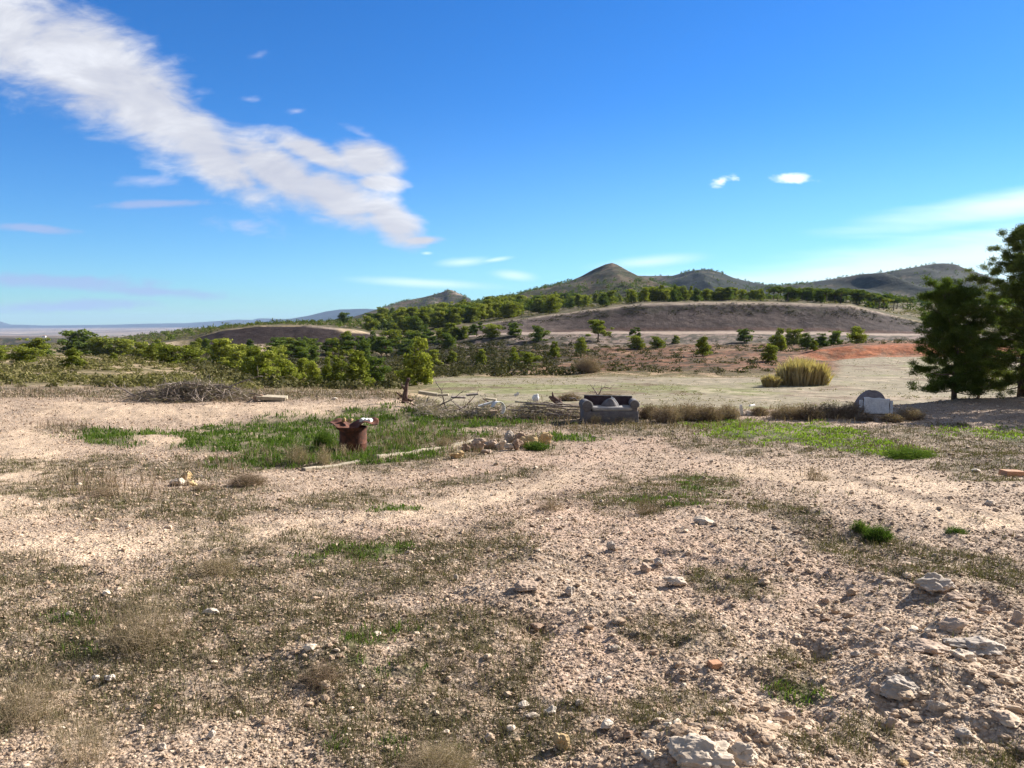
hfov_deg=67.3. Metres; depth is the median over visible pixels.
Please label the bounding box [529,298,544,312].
pine tree
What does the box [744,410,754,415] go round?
rubble piece
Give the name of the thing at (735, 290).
pine tree
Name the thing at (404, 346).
pine tree
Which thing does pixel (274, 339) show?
pine tree
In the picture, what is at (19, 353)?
pine tree
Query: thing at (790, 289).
pine tree
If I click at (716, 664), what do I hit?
brick
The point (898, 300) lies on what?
pine tree
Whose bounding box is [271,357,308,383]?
pine tree
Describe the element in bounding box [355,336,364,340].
pine tree
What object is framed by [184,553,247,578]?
dry weed
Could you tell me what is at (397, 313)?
pine tree
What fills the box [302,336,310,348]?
pine tree
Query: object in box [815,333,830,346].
pine tree
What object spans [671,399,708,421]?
dry shrub
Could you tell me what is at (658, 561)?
rock
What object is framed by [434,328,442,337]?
pine tree
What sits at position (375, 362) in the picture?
pine tree
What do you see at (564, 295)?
pine tree
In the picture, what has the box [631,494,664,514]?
dry weed
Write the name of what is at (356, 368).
pine tree
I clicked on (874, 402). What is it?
domed oven
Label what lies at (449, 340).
pine tree
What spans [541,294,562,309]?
pine tree
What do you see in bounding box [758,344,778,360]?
pine tree
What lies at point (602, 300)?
pine tree
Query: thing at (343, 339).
pine tree
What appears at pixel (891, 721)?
rock
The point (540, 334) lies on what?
pine tree
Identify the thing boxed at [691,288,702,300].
pine tree
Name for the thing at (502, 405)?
hoop
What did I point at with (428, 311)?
pine tree
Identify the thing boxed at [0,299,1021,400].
terrain
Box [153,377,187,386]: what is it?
dead branch
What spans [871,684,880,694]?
rock
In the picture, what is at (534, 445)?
grass tuft
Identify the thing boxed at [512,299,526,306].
pine tree
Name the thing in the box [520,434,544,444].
dry weed
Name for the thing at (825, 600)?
rock
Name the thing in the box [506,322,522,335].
pine tree
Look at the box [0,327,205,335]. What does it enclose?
distant plain
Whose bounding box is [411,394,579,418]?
woody debris
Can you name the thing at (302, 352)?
pine tree
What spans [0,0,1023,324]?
sky
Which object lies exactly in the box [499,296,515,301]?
pine tree
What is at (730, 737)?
rock
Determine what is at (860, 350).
red bank
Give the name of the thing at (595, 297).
pine tree
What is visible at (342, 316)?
pine tree
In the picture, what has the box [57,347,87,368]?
pine tree
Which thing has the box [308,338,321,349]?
pine tree
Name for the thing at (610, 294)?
pine tree
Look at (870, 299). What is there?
pine tree
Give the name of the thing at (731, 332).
dirt road
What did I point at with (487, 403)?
board
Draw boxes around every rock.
[91,675,99,679]
[104,674,115,680]
[157,743,166,750]
[169,478,184,484]
[180,471,192,479]
[187,480,196,485]
[202,608,218,615]
[208,730,215,738]
[513,580,538,590]
[518,700,528,707]
[525,712,539,718]
[530,623,544,631]
[544,705,555,714]
[552,732,569,749]
[565,586,574,595]
[575,699,583,705]
[601,718,612,729]
[606,541,614,549]
[609,645,620,650]
[622,729,632,737]
[640,562,650,572]
[641,748,656,760]
[653,557,663,565]
[662,576,686,586]
[666,733,735,767]
[692,515,713,524]
[711,730,739,744]
[726,742,758,767]
[774,709,795,720]
[806,729,819,738]
[820,598,829,602]
[850,651,860,656]
[867,648,881,655]
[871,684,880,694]
[879,674,922,700]
[884,717,898,727]
[897,758,908,765]
[898,638,950,654]
[914,572,954,593]
[925,700,946,712]
[937,616,967,630]
[941,635,1007,657]
[946,591,965,599]
[948,648,976,661]
[954,727,972,739]
[975,605,992,613]
[991,711,1012,721]
[1012,610,1023,623]
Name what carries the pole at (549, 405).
on the woody debris
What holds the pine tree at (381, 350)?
on the terrain at (730, 353)
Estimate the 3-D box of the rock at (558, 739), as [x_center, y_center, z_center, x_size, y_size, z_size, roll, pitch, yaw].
[0.193,1.408,3.032,0.068,0.065,0.056,0,4,0]
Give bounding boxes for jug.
[532,394,538,401]
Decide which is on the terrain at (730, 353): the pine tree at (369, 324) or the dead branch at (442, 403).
the pine tree at (369, 324)
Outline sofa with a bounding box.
[579,395,639,422]
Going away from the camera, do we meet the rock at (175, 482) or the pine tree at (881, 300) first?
the rock at (175, 482)
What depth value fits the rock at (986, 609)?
4.30 m
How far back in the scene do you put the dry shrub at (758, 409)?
23.58 m
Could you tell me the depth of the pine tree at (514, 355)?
100.13 m
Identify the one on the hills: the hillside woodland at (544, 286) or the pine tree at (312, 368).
the hillside woodland at (544, 286)
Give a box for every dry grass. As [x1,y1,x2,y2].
[0,387,1023,767]
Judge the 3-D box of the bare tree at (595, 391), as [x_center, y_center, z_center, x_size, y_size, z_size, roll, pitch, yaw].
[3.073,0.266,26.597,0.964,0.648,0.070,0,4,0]
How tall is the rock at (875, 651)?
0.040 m
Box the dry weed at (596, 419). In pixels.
[586,411,603,423]
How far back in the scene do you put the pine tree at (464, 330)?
189.77 m
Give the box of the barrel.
[328,417,378,452]
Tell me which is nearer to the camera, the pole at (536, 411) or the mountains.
the pole at (536, 411)
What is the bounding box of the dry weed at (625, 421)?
[607,416,634,424]
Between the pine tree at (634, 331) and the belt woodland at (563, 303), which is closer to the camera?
the pine tree at (634, 331)
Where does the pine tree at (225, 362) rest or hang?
on the terrain at (730, 353)
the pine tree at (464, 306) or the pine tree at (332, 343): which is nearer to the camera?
the pine tree at (332, 343)
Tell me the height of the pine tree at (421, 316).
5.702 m
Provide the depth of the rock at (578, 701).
3.37 m
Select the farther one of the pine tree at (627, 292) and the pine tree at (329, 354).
the pine tree at (627, 292)
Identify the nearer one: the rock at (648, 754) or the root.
the rock at (648, 754)
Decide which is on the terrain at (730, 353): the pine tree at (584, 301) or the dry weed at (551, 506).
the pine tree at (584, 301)
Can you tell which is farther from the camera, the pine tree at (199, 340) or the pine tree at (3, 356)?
the pine tree at (199, 340)
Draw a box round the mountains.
[0,309,375,328]
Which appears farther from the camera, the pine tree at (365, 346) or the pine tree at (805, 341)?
the pine tree at (365, 346)
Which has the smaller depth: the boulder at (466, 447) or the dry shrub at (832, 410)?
the boulder at (466, 447)
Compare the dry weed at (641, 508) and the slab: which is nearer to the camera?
the dry weed at (641, 508)
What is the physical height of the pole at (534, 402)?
0.115 m
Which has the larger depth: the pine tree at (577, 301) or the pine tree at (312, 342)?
the pine tree at (577, 301)
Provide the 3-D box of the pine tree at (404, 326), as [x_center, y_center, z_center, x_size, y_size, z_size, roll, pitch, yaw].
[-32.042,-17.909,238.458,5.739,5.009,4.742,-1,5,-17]
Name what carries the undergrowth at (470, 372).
on the terrain at (730, 353)
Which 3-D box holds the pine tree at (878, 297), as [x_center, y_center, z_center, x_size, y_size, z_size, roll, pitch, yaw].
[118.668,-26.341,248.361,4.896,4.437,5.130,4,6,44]
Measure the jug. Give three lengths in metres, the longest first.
0.240 x 0.210 x 0.210 m
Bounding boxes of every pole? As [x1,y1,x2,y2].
[507,408,579,415]
[515,401,561,404]
[521,406,568,411]
[525,403,579,406]
[528,408,579,413]
[532,405,579,409]
[546,412,579,416]
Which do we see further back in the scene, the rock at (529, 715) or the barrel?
the barrel
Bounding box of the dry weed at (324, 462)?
[313,443,335,464]
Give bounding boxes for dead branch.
[110,382,135,395]
[125,386,157,396]
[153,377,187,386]
[213,380,239,389]
[226,367,262,387]
[397,394,419,406]
[433,390,468,408]
[435,380,447,409]
[456,392,477,410]
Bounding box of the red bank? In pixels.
[809,343,1013,359]
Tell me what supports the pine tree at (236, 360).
on the terrain at (730, 353)
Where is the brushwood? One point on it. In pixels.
(187, 392)
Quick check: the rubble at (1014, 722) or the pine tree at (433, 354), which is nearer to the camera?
the rubble at (1014, 722)
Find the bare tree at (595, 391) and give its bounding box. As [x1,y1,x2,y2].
[587,382,609,394]
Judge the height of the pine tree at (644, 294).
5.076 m
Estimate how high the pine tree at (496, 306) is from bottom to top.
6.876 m
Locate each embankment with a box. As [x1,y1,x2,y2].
[195,326,372,344]
[458,302,929,334]
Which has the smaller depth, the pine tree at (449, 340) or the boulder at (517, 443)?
the boulder at (517, 443)
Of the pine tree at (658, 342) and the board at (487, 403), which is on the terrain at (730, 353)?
the pine tree at (658, 342)
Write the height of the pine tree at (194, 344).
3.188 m
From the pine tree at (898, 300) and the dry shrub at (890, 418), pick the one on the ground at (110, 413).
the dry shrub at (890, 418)
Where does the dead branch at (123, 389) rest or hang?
on the brushwood
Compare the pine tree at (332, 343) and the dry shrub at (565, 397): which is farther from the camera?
the pine tree at (332, 343)
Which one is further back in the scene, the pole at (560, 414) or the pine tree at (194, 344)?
the pine tree at (194, 344)
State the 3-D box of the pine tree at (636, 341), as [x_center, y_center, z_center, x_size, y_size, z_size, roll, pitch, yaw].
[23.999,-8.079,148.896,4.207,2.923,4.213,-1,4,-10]
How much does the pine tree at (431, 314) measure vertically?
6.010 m
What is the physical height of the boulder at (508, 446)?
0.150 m
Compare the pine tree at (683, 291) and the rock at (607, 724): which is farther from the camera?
the pine tree at (683, 291)
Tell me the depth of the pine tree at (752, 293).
257.48 m
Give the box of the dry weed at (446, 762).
[379,729,484,767]
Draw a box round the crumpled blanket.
[601,398,617,406]
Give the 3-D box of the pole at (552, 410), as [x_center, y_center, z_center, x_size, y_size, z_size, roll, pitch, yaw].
[1.287,0.802,22.968,1.636,0.186,0.054,0,4,0]
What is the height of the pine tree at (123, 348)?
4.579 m
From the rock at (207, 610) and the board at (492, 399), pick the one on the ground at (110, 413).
the rock at (207, 610)
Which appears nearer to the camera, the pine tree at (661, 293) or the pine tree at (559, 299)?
the pine tree at (661, 293)
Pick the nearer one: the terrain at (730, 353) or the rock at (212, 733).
the rock at (212, 733)
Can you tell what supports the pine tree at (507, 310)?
on the terrain at (730, 353)
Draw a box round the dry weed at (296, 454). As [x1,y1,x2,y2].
[278,440,310,463]
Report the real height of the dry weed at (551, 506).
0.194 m
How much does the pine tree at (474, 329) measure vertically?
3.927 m
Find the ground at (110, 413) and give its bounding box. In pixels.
[0,387,1023,767]
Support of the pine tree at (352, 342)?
on the terrain at (730, 353)
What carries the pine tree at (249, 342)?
on the terrain at (730, 353)
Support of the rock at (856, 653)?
on the ground at (110, 413)
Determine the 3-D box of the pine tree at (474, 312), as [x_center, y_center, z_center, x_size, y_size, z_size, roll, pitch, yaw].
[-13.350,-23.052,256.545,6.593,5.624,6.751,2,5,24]
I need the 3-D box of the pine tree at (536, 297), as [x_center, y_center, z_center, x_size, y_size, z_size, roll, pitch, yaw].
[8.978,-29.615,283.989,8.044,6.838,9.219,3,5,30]
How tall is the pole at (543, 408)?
0.164 m
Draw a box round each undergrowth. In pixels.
[0,353,263,389]
[1,297,1003,349]
[175,336,465,389]
[385,335,1017,379]
[503,302,932,328]
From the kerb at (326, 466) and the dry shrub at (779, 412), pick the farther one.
the dry shrub at (779, 412)
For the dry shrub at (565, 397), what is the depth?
39.40 m
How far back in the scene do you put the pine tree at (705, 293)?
272.25 m
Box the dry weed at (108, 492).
[82,485,121,497]
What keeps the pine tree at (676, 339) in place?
on the terrain at (730, 353)
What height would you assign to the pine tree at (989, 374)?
2.864 m
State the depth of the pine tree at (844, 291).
233.94 m
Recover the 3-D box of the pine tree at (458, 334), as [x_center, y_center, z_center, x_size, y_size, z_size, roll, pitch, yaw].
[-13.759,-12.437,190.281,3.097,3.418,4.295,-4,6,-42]
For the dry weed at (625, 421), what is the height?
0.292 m
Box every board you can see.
[418,390,437,396]
[478,401,494,406]
[485,397,496,400]
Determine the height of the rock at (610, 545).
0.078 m
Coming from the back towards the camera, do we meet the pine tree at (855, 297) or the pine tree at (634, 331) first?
the pine tree at (855, 297)
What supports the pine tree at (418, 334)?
on the terrain at (730, 353)
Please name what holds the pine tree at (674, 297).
on the terrain at (730, 353)
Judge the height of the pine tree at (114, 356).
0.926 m
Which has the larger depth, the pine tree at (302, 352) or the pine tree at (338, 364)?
the pine tree at (302, 352)
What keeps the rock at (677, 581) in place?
on the ground at (110, 413)
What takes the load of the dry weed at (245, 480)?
on the ground at (110, 413)
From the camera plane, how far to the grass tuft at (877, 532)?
6.25 m
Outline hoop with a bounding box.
[491,401,504,413]
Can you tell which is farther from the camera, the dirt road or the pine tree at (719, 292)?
the pine tree at (719, 292)
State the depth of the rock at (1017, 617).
3.96 m
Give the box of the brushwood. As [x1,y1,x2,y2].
[99,374,279,403]
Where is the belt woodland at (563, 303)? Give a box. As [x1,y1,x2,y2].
[371,289,1013,329]
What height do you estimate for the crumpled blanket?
0.250 m
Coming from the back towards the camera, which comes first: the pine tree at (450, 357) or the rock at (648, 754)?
the pine tree at (450, 357)
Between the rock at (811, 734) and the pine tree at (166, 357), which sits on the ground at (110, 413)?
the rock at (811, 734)
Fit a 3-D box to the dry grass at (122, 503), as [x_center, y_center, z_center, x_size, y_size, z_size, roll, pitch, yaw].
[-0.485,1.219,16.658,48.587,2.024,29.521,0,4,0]
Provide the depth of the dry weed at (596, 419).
21.62 m
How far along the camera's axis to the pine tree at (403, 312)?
283.24 m
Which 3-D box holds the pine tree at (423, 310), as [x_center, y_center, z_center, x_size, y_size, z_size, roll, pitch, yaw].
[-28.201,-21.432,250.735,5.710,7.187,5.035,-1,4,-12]
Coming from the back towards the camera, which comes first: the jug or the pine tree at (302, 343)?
the pine tree at (302, 343)
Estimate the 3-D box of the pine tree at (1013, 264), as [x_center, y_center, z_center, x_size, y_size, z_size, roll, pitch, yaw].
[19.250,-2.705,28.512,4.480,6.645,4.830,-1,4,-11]
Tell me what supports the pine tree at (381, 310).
on the terrain at (730, 353)
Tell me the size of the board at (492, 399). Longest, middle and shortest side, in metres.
0.340 x 0.120 x 0.050 m
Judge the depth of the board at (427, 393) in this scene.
24.24 m
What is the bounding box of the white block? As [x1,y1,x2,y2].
[360,418,372,421]
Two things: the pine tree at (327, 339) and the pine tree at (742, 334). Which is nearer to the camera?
the pine tree at (327, 339)
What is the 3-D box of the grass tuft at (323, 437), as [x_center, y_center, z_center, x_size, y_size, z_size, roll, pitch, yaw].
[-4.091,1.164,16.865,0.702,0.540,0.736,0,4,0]
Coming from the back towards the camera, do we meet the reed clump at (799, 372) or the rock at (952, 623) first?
the reed clump at (799, 372)
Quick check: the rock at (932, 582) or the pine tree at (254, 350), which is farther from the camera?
the pine tree at (254, 350)
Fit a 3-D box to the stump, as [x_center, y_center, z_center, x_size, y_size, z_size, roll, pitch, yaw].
[-3.484,0.242,25.088,0.602,0.903,0.228,1,5,18]
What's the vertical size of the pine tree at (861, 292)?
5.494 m
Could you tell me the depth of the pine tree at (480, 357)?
107.02 m
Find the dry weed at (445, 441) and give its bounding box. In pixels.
[428,433,454,446]
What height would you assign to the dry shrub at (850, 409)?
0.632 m
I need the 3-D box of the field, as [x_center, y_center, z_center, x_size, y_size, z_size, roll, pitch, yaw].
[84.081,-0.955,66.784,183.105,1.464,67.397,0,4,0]
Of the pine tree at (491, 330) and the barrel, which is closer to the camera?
the barrel
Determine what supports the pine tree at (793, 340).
on the terrain at (730, 353)
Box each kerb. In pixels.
[302,459,360,470]
[373,439,472,457]
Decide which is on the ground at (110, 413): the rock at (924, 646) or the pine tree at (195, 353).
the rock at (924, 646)
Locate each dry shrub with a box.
[557,393,580,400]
[638,401,657,419]
[648,402,688,422]
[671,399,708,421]
[693,401,726,421]
[715,403,743,419]
[750,406,767,415]
[761,403,805,419]
[784,399,830,420]
[812,399,848,418]
[837,401,867,418]
[852,411,877,421]
[875,413,908,422]
[891,406,931,419]
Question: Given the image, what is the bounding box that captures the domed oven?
[854,390,892,413]
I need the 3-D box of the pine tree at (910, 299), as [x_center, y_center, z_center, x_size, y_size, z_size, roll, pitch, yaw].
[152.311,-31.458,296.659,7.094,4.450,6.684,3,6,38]
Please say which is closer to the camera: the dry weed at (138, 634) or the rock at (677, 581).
the dry weed at (138, 634)
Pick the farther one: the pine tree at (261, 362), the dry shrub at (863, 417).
the pine tree at (261, 362)
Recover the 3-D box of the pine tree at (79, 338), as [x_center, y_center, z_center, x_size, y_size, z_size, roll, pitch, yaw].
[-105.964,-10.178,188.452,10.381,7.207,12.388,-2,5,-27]
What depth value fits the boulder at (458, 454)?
14.60 m
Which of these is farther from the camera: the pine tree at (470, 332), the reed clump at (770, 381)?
the pine tree at (470, 332)
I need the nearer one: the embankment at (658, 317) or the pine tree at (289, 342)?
the pine tree at (289, 342)
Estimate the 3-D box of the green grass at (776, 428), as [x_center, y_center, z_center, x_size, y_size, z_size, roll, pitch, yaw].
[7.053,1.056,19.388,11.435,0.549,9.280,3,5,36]
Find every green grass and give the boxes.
[40,400,968,760]
[610,417,1023,456]
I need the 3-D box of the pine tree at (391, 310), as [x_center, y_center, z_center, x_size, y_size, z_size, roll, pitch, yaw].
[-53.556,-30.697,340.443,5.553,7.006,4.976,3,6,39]
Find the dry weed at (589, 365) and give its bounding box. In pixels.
[573,348,605,372]
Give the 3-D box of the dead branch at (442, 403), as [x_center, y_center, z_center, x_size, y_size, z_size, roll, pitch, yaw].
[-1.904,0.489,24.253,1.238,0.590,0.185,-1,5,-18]
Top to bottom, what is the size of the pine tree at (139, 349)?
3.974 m
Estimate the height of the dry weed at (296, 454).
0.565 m
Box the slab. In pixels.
[256,394,287,400]
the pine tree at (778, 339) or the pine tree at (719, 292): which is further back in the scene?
the pine tree at (719, 292)
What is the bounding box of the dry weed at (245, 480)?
[220,470,269,487]
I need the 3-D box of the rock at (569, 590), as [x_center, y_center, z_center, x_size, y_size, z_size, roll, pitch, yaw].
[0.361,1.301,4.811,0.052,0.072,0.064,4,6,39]
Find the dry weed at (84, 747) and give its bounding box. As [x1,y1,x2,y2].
[22,697,134,767]
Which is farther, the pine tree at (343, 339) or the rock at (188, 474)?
the pine tree at (343, 339)
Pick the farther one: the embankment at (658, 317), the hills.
the hills
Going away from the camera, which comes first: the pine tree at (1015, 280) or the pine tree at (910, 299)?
the pine tree at (1015, 280)
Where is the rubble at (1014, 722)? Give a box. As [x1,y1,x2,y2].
[526,524,1023,767]
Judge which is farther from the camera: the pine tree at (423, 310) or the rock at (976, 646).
the pine tree at (423, 310)
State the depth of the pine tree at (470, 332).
203.23 m
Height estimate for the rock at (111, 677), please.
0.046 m
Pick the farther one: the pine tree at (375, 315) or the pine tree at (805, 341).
the pine tree at (375, 315)
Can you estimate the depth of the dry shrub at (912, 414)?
22.05 m
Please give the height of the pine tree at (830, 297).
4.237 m
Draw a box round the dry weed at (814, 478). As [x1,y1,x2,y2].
[799,465,830,480]
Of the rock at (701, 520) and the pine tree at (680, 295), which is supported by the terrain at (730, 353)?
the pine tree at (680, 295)
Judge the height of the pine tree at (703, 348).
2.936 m
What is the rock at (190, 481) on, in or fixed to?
on the ground at (110, 413)
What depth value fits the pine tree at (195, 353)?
76.28 m
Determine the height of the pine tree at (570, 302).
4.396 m
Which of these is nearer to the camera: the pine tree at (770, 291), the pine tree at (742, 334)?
the pine tree at (742, 334)
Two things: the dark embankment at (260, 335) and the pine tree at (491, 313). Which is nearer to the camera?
the dark embankment at (260, 335)
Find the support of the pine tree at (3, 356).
on the terrain at (730, 353)
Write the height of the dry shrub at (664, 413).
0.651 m
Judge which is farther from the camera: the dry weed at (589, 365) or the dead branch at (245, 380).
the dry weed at (589, 365)
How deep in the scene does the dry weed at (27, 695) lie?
3.39 m
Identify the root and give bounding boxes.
[549,392,562,404]
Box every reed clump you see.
[759,373,785,386]
[772,356,834,385]
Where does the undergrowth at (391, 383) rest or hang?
on the terrain at (730, 353)
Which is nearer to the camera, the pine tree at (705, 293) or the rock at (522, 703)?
the rock at (522, 703)
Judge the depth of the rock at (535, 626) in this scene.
4.43 m
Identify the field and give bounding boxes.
[432,355,1019,409]
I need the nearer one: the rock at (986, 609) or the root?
the rock at (986, 609)
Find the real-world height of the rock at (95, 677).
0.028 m
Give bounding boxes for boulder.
[448,450,463,457]
[461,444,469,451]
[470,441,484,451]
[471,438,485,442]
[481,449,491,453]
[483,439,496,447]
[495,440,505,449]
[504,430,514,442]
[504,443,513,449]
[512,439,523,449]
[513,433,524,439]
[520,434,537,443]
[538,432,552,443]
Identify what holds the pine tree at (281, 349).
on the terrain at (730, 353)
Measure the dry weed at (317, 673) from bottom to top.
0.123 m
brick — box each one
[707,659,721,669]
[998,469,1023,476]
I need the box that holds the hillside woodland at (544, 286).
[380,262,1014,308]
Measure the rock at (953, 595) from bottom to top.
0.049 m
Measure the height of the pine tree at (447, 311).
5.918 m
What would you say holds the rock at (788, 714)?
on the ground at (110, 413)
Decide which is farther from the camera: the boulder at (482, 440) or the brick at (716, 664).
the boulder at (482, 440)
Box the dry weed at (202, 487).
[189,481,213,491]
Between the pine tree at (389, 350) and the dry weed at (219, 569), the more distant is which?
the pine tree at (389, 350)
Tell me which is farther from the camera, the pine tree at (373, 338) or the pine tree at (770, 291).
the pine tree at (770, 291)
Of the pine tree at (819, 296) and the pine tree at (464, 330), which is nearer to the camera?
the pine tree at (464, 330)
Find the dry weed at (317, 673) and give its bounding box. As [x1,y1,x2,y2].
[295,657,351,691]
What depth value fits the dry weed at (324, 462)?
14.06 m
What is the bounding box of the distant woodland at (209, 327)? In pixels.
[108,317,402,341]
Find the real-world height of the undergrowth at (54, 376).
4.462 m
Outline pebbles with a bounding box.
[0,404,1023,767]
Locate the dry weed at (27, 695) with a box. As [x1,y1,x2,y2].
[0,650,108,733]
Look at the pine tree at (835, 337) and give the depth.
136.39 m
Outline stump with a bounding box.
[396,378,413,402]
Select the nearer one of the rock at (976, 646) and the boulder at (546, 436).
the rock at (976, 646)
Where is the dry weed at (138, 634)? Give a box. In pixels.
[70,575,208,658]
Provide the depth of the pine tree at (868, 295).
255.07 m
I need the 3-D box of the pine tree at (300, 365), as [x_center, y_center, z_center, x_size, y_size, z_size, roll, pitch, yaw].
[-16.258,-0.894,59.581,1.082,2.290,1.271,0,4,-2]
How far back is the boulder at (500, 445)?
16.34 m
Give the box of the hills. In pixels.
[0,263,1004,345]
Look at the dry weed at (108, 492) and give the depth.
9.99 m
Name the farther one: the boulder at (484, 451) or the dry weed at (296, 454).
the boulder at (484, 451)
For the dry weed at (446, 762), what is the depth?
2.92 m
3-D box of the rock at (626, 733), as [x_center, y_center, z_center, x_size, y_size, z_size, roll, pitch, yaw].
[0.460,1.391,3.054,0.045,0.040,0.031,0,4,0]
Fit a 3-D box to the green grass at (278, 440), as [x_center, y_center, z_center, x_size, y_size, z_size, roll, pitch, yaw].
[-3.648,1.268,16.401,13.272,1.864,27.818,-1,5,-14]
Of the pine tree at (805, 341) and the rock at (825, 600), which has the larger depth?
the pine tree at (805, 341)
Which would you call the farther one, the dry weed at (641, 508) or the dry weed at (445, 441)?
the dry weed at (445, 441)
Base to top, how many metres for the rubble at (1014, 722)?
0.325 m
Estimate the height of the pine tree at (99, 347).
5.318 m
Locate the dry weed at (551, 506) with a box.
[535,497,568,511]
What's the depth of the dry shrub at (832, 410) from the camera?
22.90 m
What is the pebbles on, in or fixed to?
on the ground at (110, 413)
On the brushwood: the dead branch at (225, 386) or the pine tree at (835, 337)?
the dead branch at (225, 386)
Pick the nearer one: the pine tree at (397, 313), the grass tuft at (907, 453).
the grass tuft at (907, 453)
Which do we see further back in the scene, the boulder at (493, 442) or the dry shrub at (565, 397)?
the dry shrub at (565, 397)
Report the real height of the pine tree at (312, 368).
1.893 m
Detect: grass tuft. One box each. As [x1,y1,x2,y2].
[311,428,335,448]
[522,439,551,450]
[846,518,872,533]
[859,521,895,543]
[875,445,942,459]
[944,526,968,534]
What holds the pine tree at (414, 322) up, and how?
on the terrain at (730, 353)
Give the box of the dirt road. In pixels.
[469,330,979,336]
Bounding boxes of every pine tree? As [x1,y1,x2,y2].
[0,345,13,359]
[5,346,45,363]
[17,337,50,356]
[32,343,57,354]
[56,328,98,354]
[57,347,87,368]
[85,335,114,355]
[108,338,135,355]
[108,352,117,361]
[127,341,148,357]
[143,344,158,360]
[152,339,165,345]
[152,343,192,364]
[180,348,206,364]
[188,341,200,349]
[195,337,202,349]
[200,337,211,354]
[203,338,238,364]
[217,356,235,369]
[224,343,246,368]
[238,345,265,374]
[239,349,281,385]
[245,339,253,347]
[264,337,300,350]
[269,344,288,360]
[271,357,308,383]
[272,340,294,354]
[281,338,297,355]
[290,340,309,354]
[293,346,313,360]
[297,358,307,380]
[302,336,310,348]
[302,360,322,384]
[307,345,319,363]
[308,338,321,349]
[320,356,331,384]
[321,340,338,353]
[324,347,346,359]
[324,355,346,383]
[325,338,339,352]
[336,312,352,322]
[337,331,354,354]
[338,350,375,387]
[340,335,370,349]
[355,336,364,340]
[355,338,371,360]
[363,315,379,330]
[366,356,392,383]
[368,330,376,346]
[370,336,399,355]
[370,339,394,356]
[373,313,378,321]
[377,307,388,313]
[377,314,388,324]
[379,328,403,343]
[387,307,394,316]
[388,322,402,333]
[389,309,407,322]
[392,308,408,324]
[392,338,414,355]
[393,336,434,385]
[396,315,403,326]
[400,319,409,333]
[400,330,419,339]
[404,315,424,331]
[405,306,417,315]
[406,331,421,344]
[413,332,440,349]
[414,307,436,318]
[414,313,427,325]
[418,308,432,326]
[423,324,431,336]
[427,310,437,326]
[427,349,443,364]
[428,306,446,326]
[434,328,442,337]
[435,301,448,310]
[437,309,450,321]
[440,322,461,339]
[440,332,456,348]
[445,307,463,323]
[446,351,457,362]
[454,327,463,339]
[455,305,472,308]
[459,308,464,321]
[461,326,469,338]
[463,306,475,322]
[463,306,481,322]
[467,322,482,335]
[467,325,478,334]
[474,349,487,363]
[476,304,488,318]
[481,323,506,337]
[482,299,498,317]
[491,299,501,316]
[497,300,523,317]
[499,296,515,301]
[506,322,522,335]
[507,347,519,362]
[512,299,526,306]
[516,301,524,313]
[516,351,543,365]
[527,295,545,311]
[528,325,550,341]
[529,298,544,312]
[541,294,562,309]
[541,296,561,312]
[546,341,559,357]
[558,292,568,299]
[565,298,573,307]
[572,294,582,306]
[573,337,589,352]
[580,295,590,305]
[585,319,613,341]
[592,293,598,302]
[597,293,611,305]
[598,290,618,303]
[624,289,633,300]
[626,290,637,302]
[626,335,645,348]
[629,327,640,335]
[637,287,649,301]
[646,286,663,301]
[648,336,666,347]
[653,284,666,301]
[662,290,670,301]
[668,284,679,301]
[672,335,680,343]
[676,285,690,300]
[676,289,683,300]
[687,286,692,299]
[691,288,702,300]
[693,335,712,355]
[699,288,711,299]
[708,291,719,300]
[713,287,723,298]
[714,288,731,299]
[722,286,734,299]
[732,288,738,299]
[736,289,747,299]
[736,328,754,341]
[750,289,761,298]
[754,290,762,300]
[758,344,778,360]
[759,289,765,299]
[765,290,782,299]
[766,286,786,300]
[766,328,787,349]
[776,286,802,301]
[783,287,800,300]
[785,328,803,345]
[798,287,813,300]
[798,332,818,347]
[808,287,815,300]
[809,340,817,350]
[813,289,827,302]
[814,288,833,301]
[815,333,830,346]
[824,290,835,300]
[828,330,843,344]
[831,288,854,303]
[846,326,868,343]
[849,289,862,302]
[851,289,869,294]
[859,293,879,298]
[863,293,881,306]
[871,296,887,306]
[872,297,894,309]
[881,295,895,307]
[889,297,904,309]
[903,297,916,306]
[904,274,1023,399]
[951,345,1014,397]
[961,223,1023,396]
[1004,268,1023,341]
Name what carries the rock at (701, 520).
on the ground at (110, 413)
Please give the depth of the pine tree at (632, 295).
253.11 m
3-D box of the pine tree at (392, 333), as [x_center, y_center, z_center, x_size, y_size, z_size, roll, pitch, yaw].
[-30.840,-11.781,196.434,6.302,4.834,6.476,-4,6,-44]
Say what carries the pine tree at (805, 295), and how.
on the terrain at (730, 353)
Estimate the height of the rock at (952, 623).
0.079 m

